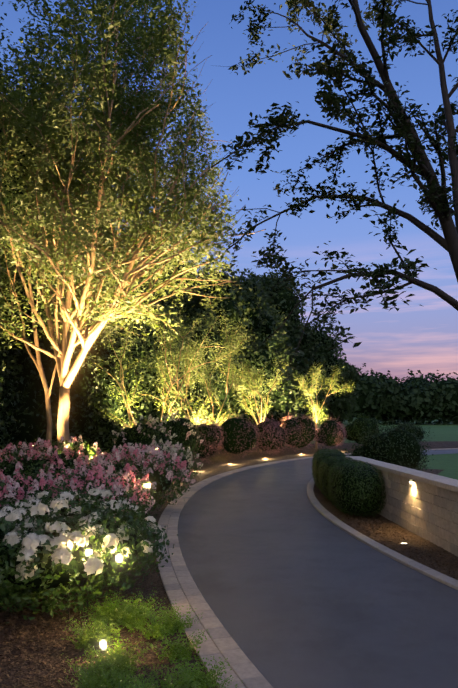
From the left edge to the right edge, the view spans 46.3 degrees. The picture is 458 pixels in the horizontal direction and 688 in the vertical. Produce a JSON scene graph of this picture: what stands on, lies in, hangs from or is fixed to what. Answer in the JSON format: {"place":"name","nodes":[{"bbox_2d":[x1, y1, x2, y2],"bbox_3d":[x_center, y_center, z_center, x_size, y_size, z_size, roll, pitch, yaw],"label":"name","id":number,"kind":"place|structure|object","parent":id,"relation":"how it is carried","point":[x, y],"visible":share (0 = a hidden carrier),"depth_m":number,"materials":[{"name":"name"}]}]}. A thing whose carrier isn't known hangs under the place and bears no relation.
{"place":"outdoors","nodes":[
{"label":"outdoors","id":0,"kind":"place"},
{"bbox_2d":[0,254,28,297],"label":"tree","id":1,"kind":"object","parent":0,"point":[12,286],"depth_m":19.45,"materials":[{"name":"green plant"}]},
{"bbox_2d":[1,225,64,296],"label":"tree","id":2,"kind":"object","parent":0,"point":[19,280],"depth_m":20.33,"materials":[{"name":"green plant"}]},
{"bbox_2d":[0,13,87,282],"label":"tree","id":3,"kind":"object","parent":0,"point":[14,193],"depth_m":14.15,"materials":[{"name":"green plant"}]},
{"bbox_2d":[160,411,195,436],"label":"shrub flowers","id":4,"kind":"object","parent":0,"point":[167,416],"visible":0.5,"depth_m":18.92,"materials":[{"name":"white plant"}]},
{"bbox_2d":[0,0,457,382],"label":"sky","id":5,"kind":"structure","parent":0,"point":[414,337],"materials":[{"name":"blue"}]},
{"bbox_2d":[82,418,457,479],"bbox_3d":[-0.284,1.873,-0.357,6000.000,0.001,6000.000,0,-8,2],"label":"field ground","id":6,"kind":"structure","parent":0,"point":[447,464],"depth_m":42.96,"materials":[{"name":"green plant"}]},
{"bbox_2d":[0,81,112,452],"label":"tree","id":7,"kind":"object","parent":6,"relation":"on","point":[39,367],"depth_m":14.61,"materials":[{"name":"brown plant"}]},
{"bbox_2d":[28,235,122,345],"bbox_3d":[-8.839,-1.246,24.977,8.371,13.408,6.961,0,-8,2],"label":"tree","id":8,"kind":"object","parent":6,"relation":"on","point":[106,299],"depth_m":23.69,"materials":[{"name":"green plant"}]},
{"bbox_2d":[0,0,265,452],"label":"tree","id":9,"kind":"object","parent":6,"relation":"on","point":[55,122],"depth_m":12.71,"materials":[{"name":"green plant"}]},
{"bbox_2d":[107,242,188,356],"bbox_3d":[-5.986,-0.133,30.734,7.380,12.748,7.678,0,-8,2],"label":"tree","id":10,"kind":"object","parent":6,"relation":"on","point":[171,310],"depth_m":31.00,"materials":[{"name":"green plant"}]},
{"bbox_2d":[0,231,304,461],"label":"screen hedge","id":11,"kind":"object","parent":6,"relation":"on","point":[144,406],"depth_m":21.50,"materials":[{"name":"green plant"}]},
{"bbox_2d":[61,297,247,427],"bbox_3d":[-2.947,1.326,21.401,7.573,7.072,5.517,0,-8,2],"label":"tree","id":12,"kind":"object","parent":6,"relation":"on","point":[166,336],"depth_m":21.68,"materials":[{"name":"green plant"}]},
{"bbox_2d":[141,249,213,339],"bbox_3d":[-4.681,-0.197,34.502,7.912,13.894,8.359,0,-8,2],"label":"tree","id":13,"kind":"object","parent":6,"relation":"on","point":[187,304],"depth_m":32.68,"materials":[{"name":"green plant"}]},
{"bbox_2d":[129,310,254,424],"bbox_3d":[-1.863,2.295,25.648,6.265,7.405,8.822,0,-8,2],"label":"tree","id":14,"kind":"object","parent":6,"relation":"on","point":[201,377],"depth_m":24.62,"materials":[{"name":"green plant"}]},
{"bbox_2d":[174,260,270,357],"bbox_3d":[-0.742,-0.910,36.386,7.019,9.841,9.152,6,-10,-38],"label":"tree","id":15,"kind":"object","parent":6,"relation":"on","point":[240,298],"depth_m":34.93,"materials":[{"name":"green plant"}]},
{"bbox_2d":[0,441,457,687],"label":"mulch bed","id":16,"kind":"object","parent":6,"relation":"on","point":[214,467],"visible":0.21,"depth_m":4.91,"materials":[{"name":"brown soil"}]},
{"bbox_2d":[0,437,102,498],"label":"pink flower bush","id":17,"kind":"object","parent":16,"relation":"on","point":[16,455],"depth_m":11.11,"materials":[{"name":"pink plant"}]},
{"bbox_2d":[0,437,99,472],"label":"flowers","id":18,"kind":"object","parent":17,"relation":"attached to","point":[31,445],"visible":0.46,"depth_m":11.14,"materials":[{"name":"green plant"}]},
{"bbox_2d":[0,435,103,475],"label":"flowers","id":19,"kind":"object","parent":17,"relation":"attached to","point":[24,444],"visible":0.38,"depth_m":11.38,"materials":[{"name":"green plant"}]},
{"bbox_2d":[0,459,160,521],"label":"pink flower bush","id":20,"kind":"object","parent":16,"relation":"on","point":[128,493],"depth_m":7.80,"materials":[{"name":"pink plant"}]},
{"bbox_2d":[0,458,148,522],"bbox_3d":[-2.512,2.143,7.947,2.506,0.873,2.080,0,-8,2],"label":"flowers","id":21,"kind":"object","parent":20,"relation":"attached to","point":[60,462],"visible":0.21,"depth_m":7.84,"materials":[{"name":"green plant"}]},
{"bbox_2d":[0,461,150,503],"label":"flowers","id":22,"kind":"object","parent":20,"relation":"attached to","point":[90,474],"visible":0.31,"depth_m":7.80,"materials":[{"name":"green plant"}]},
{"bbox_2d":[0,484,177,623],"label":"flower bush","id":23,"kind":"object","parent":16,"relation":"on","point":[14,593],"depth_m":5.11,"materials":[{"name":"plant"}]},
{"bbox_2d":[0,488,163,580],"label":"white flowers","id":24,"kind":"object","parent":23,"relation":"attached to","point":[30,542],"visible":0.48,"depth_m":5.11,"materials":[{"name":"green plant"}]},
{"bbox_2d":[93,640,106,652],"bbox_3d":[-1.046,2.474,4.317,0.126,0.165,0.064,-5,-9,33],"label":"garden light","id":25,"kind":"object","parent":16,"relation":"on","point":[97,647],"visible":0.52,"depth_m":4.31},
{"bbox_2d":[65,445,192,515],"bbox_3d":[-1.970,2.685,10.618,2.624,1.352,2.508,0,-8,2],"label":"pink flower bush","id":26,"kind":"object","parent":16,"relation":"on","point":[178,473],"depth_m":10.07,"materials":[{"name":"pink plant"}]},
{"bbox_2d":[66,443,190,484],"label":"pink bush flowers","id":27,"kind":"object","parent":26,"relation":"attached to","point":[183,464],"visible":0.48,"depth_m":10.30,"materials":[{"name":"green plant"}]},
{"bbox_2d":[66,443,195,493],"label":"flowers","id":28,"kind":"object","parent":26,"relation":"attached to","point":[150,449],"visible":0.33,"depth_m":10.19,"materials":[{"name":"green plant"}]},
{"bbox_2d":[110,412,175,449],"bbox_3d":[-2.640,3.115,16.439,2.046,2.054,1.970,0,-8,2],"label":"shrub","id":29,"kind":"object","parent":16,"relation":"on","point":[143,441],"depth_m":15.99,"materials":[{"name":"green plant"}]},
{"bbox_2d":[112,418,170,444],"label":"shrub flowers","id":30,"kind":"object","parent":29,"relation":"attached to","point":[114,440],"visible":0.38,"depth_m":16.23,"materials":[{"name":"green plant"}]},
{"bbox_2d":[112,414,172,445],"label":"shrub flowers","id":31,"kind":"object","parent":29,"relation":"attached to","point":[135,421],"visible":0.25,"depth_m":16.12,"materials":[{"name":"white plant"}]},
{"bbox_2d":[58,587,242,687],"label":"fern leaves","id":32,"kind":"object","parent":16,"relation":"on","point":[110,671],"visible":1,"depth_m":4.16,"materials":[{"name":"green plant"}]},
{"bbox_2d":[120,440,201,483],"bbox_3d":[-2.012,3.277,14.672,2.625,1.253,2.701,0,-8,2],"label":"pink flower bush","id":33,"kind":"object","parent":16,"relation":"on","point":[184,452],"depth_m":14.39,"materials":[{"name":"pink plant"}]},
{"bbox_2d":[112,439,202,468],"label":"flowers","id":34,"kind":"object","parent":33,"relation":"on","point":[175,449],"visible":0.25,"depth_m":14.41,"materials":[{"name":"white plant"}]},
{"bbox_2d":[123,439,200,470],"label":"flowers","id":35,"kind":"object","parent":33,"relation":"on","point":[158,446],"visible":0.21,"depth_m":14.53,"materials":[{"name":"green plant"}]},
{"bbox_2d":[152,409,204,459],"bbox_3d":[-2.050,3.418,19.210,2.318,2.187,1.832,0,-8,2],"label":"shrub","id":36,"kind":"object","parent":16,"relation":"on","point":[180,438],"depth_m":18.78,"materials":[{"name":"green plant"}]},
{"bbox_2d":[154,415,203,443],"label":"shrub flowers","id":37,"kind":"object","parent":36,"relation":"attached to","point":[188,427],"visible":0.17,"depth_m":18.91,"materials":[{"name":"green plant"}]},
{"bbox_2d":[192,419,223,462],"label":"shrub","id":38,"kind":"object","parent":16,"relation":"on","point":[201,448],"depth_m":21.28,"materials":[{"name":"green plant"}]},
{"bbox_2d":[0,511,457,687],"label":"mulch chips","id":39,"kind":"object","parent":16,"relation":"on","point":[45,660],"visible":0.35,"depth_m":5.00,"materials":[{"name":"brown wood"}]},
{"bbox_2d":[216,412,259,456],"bbox_3d":[0.211,4.095,24.394,2.426,2.237,1.849,0,-8,2],"label":"shrub","id":40,"kind":"object","parent":16,"relation":"on","point":[228,426],"depth_m":23.87,"materials":[{"name":"green plant"}]},
{"bbox_2d":[254,415,289,454],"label":"shrub","id":41,"kind":"object","parent":16,"relation":"on","point":[267,426],"depth_m":26.01,"materials":[{"name":"plant"}]},
{"bbox_2d":[279,412,317,451],"bbox_3d":[3.666,4.721,28.694,2.337,2.147,1.822,0,-8,2],"label":"shrub","id":42,"kind":"object","parent":16,"relation":"on","point":[309,431],"depth_m":28.15,"materials":[{"name":"green plant"}]},
{"bbox_2d":[290,362,355,448],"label":"tree","id":43,"kind":"object","parent":16,"relation":"on","point":[311,389],"depth_m":32.51,"materials":[{"name":"green plant"}]},
{"bbox_2d":[314,417,347,448],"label":"shrub","id":44,"kind":"object","parent":16,"relation":"on","point":[326,427],"depth_m":30.21,"materials":[{"name":"plant"}]},
{"bbox_2d":[193,261,289,358],"bbox_3d":[0.395,0.971,39.112,8.320,12.834,8.581,0,-8,2],"label":"tree","id":45,"kind":"object","parent":6,"relation":"on","point":[271,312],"depth_m":37.42,"materials":[{"name":"green plant"}]},
{"bbox_2d":[226,353,290,451],"bbox_3d":[1.580,3.141,29.302,4.213,5.561,5.082,0,-8,2],"label":"tree","id":46,"kind":"object","parent":6,"relation":"on","point":[250,383],"depth_m":29.29,"materials":[{"name":"green plant"}]},
{"bbox_2d":[241,268,309,386],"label":"tree","id":47,"kind":"object","parent":6,"relation":"on","point":[273,276],"depth_m":52.15,"materials":[{"name":"green plant"}]},
{"bbox_2d":[155,448,457,687],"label":"paver edging","id":48,"kind":"object","parent":6,"relation":"on","point":[220,642],"visible":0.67,"depth_m":5.27,"materials":[{"name":"stone"}]},
{"bbox_2d":[279,321,347,421],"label":"tree","id":49,"kind":"object","parent":6,"relation":"on","point":[311,350],"depth_m":59.76,"materials":[{"name":"green plant"}]},
{"bbox_2d":[305,360,359,420],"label":"tree","id":50,"kind":"object","parent":6,"relation":"on","point":[352,373],"depth_m":70.09,"materials":[{"name":"green plant"}]},
{"bbox_2d":[344,410,383,444],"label":"shrub","id":51,"kind":"object","parent":6,"relation":"on","point":[359,426],"depth_m":31.82,"materials":[{"name":"green plant"}]},
{"bbox_2d":[284,363,457,424],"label":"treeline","id":52,"kind":"object","parent":6,"relation":"on","point":[380,387],"depth_m":124.08,"materials":[{"name":"green plant"}]},
{"bbox_2d":[307,478,457,589],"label":"curb","id":53,"kind":"structure","parent":6,"relation":"on","point":[399,557],"depth_m":7.67,"materials":[{"name":"concrete"}]},
{"bbox_2d":[313,468,457,579],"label":"mulch bed","id":54,"kind":"object","parent":6,"relation":"on","point":[325,502],"depth_m":8.55,"materials":[{"name":"brown soil"}]},
{"bbox_2d":[311,448,385,517],"bbox_3d":[2.684,3.132,12.818,1.223,1.012,6.172,0,-8,2],"label":"box hedge","id":55,"kind":"object","parent":54,"relation":"on","point":[329,496],"depth_m":10.23,"materials":[{"name":"green plant"}]},
{"bbox_2d":[373,469,457,556],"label":"garden wall blocks","id":56,"kind":"structure","parent":54,"relation":"on","point":[417,516],"depth_m":8.42,"materials":[{"name":"beige stone"}]},
{"bbox_2d":[346,456,457,491],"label":"wall cap","id":57,"kind":"object","parent":56,"relation":"on","point":[447,483],"visible":0.9,"depth_m":8.95,"materials":[{"name":"grey concrete"}]},
{"bbox_2d":[343,417,435,470],"bbox_3d":[4.247,2.867,14.366,2.441,1.963,2.524,0,-8,2],"label":"bush","id":58,"kind":"object","parent":6,"relation":"on","point":[416,446],"depth_m":13.65,"materials":[{"name":"green plant"}]},
{"bbox_2d":[178,449,457,687],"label":"driveway","id":59,"kind":"structure","parent":0,"point":[296,588],"depth_m":5.82,"materials":[{"name":"grey asphalt"}]},
{"bbox_2d":[211,0,457,398],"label":"tree","id":60,"kind":"object","parent":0,"point":[330,96],"depth_m":8.94,"materials":[{"name":"plant"}]},
{"bbox_2d":[385,420,434,442],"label":"bush","id":61,"kind":"object","parent":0,"point":[413,430],"depth_m":34.44,"materials":[{"name":"green plant"}]}
]}

